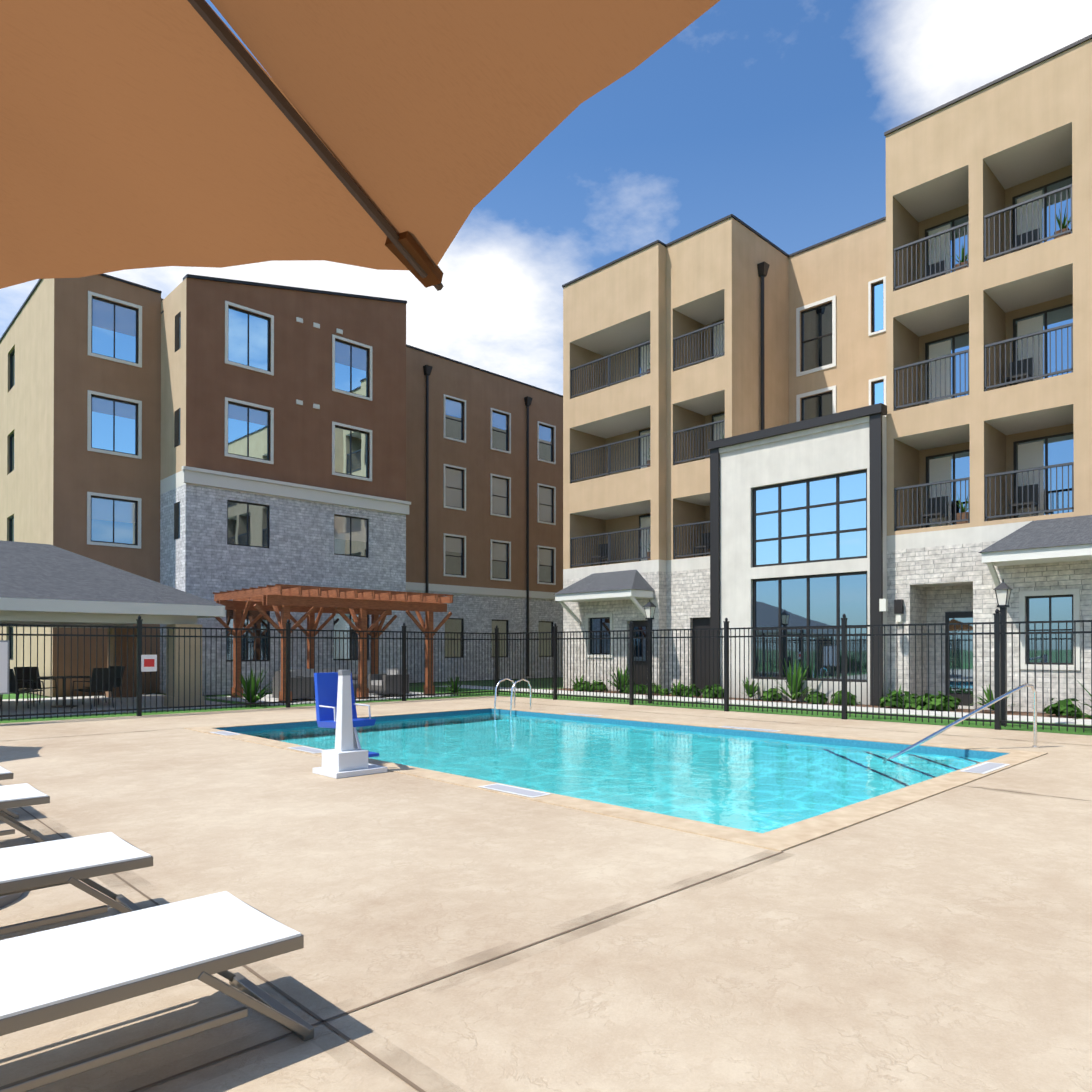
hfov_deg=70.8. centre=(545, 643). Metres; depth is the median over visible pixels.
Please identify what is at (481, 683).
terrain
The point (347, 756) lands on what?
pool lift
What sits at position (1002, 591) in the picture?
lantern posts
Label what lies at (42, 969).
chaise lounger sling
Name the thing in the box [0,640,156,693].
fence signs
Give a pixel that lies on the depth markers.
(985, 767)
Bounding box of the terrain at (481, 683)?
[22,677,701,697]
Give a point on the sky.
(774, 116)
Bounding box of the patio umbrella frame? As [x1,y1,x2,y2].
[188,0,443,290]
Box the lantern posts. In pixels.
[643,579,1012,725]
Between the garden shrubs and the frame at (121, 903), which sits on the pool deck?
the frame at (121, 903)
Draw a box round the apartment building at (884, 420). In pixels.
[554,34,1091,714]
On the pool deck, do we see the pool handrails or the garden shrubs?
the pool handrails
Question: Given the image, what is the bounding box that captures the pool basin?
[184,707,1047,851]
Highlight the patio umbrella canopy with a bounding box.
[0,0,719,288]
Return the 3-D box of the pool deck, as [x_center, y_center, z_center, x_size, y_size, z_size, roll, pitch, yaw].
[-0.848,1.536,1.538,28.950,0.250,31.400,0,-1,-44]
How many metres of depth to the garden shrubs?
19.32 m
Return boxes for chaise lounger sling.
[0,766,11,773]
[0,783,47,801]
[0,832,150,882]
[0,891,300,1018]
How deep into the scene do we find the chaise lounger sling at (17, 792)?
5.42 m
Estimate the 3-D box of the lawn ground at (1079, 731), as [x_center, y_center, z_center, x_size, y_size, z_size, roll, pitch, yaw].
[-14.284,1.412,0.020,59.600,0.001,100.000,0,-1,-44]
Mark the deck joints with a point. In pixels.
(381, 1062)
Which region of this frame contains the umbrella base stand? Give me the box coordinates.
[0,892,22,907]
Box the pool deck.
[0,696,1091,1091]
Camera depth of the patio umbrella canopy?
1.13 m
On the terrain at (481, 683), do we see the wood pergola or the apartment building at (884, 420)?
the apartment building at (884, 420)
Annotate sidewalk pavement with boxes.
[0,685,1090,724]
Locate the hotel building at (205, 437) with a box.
[0,274,562,696]
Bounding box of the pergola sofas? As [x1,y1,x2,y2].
[272,668,408,698]
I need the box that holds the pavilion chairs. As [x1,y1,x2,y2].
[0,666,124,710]
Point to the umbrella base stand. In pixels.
(5, 900)
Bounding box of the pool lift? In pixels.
[313,670,387,778]
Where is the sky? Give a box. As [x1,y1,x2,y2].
[0,0,1091,394]
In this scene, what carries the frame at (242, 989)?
on the pool deck
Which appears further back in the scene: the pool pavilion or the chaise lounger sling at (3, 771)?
the pool pavilion
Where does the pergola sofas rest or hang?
on the sidewalk pavement
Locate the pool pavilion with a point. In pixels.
(44, 584)
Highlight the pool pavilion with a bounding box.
[0,540,224,706]
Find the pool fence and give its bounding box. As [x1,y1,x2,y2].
[0,609,1091,731]
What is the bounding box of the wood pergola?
[213,584,453,702]
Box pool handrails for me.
[494,678,1038,758]
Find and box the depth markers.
[211,713,1009,797]
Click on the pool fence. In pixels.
(997, 633)
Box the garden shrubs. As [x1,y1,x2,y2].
[227,658,1090,719]
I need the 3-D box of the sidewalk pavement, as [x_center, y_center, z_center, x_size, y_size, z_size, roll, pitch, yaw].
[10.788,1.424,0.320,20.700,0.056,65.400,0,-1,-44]
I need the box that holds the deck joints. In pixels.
[9,698,1090,1091]
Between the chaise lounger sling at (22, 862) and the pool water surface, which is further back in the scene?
the pool water surface
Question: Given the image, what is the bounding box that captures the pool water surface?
[230,712,993,832]
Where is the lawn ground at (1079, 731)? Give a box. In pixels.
[0,687,1091,734]
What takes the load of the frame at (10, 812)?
on the pool deck
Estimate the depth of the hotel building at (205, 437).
24.99 m

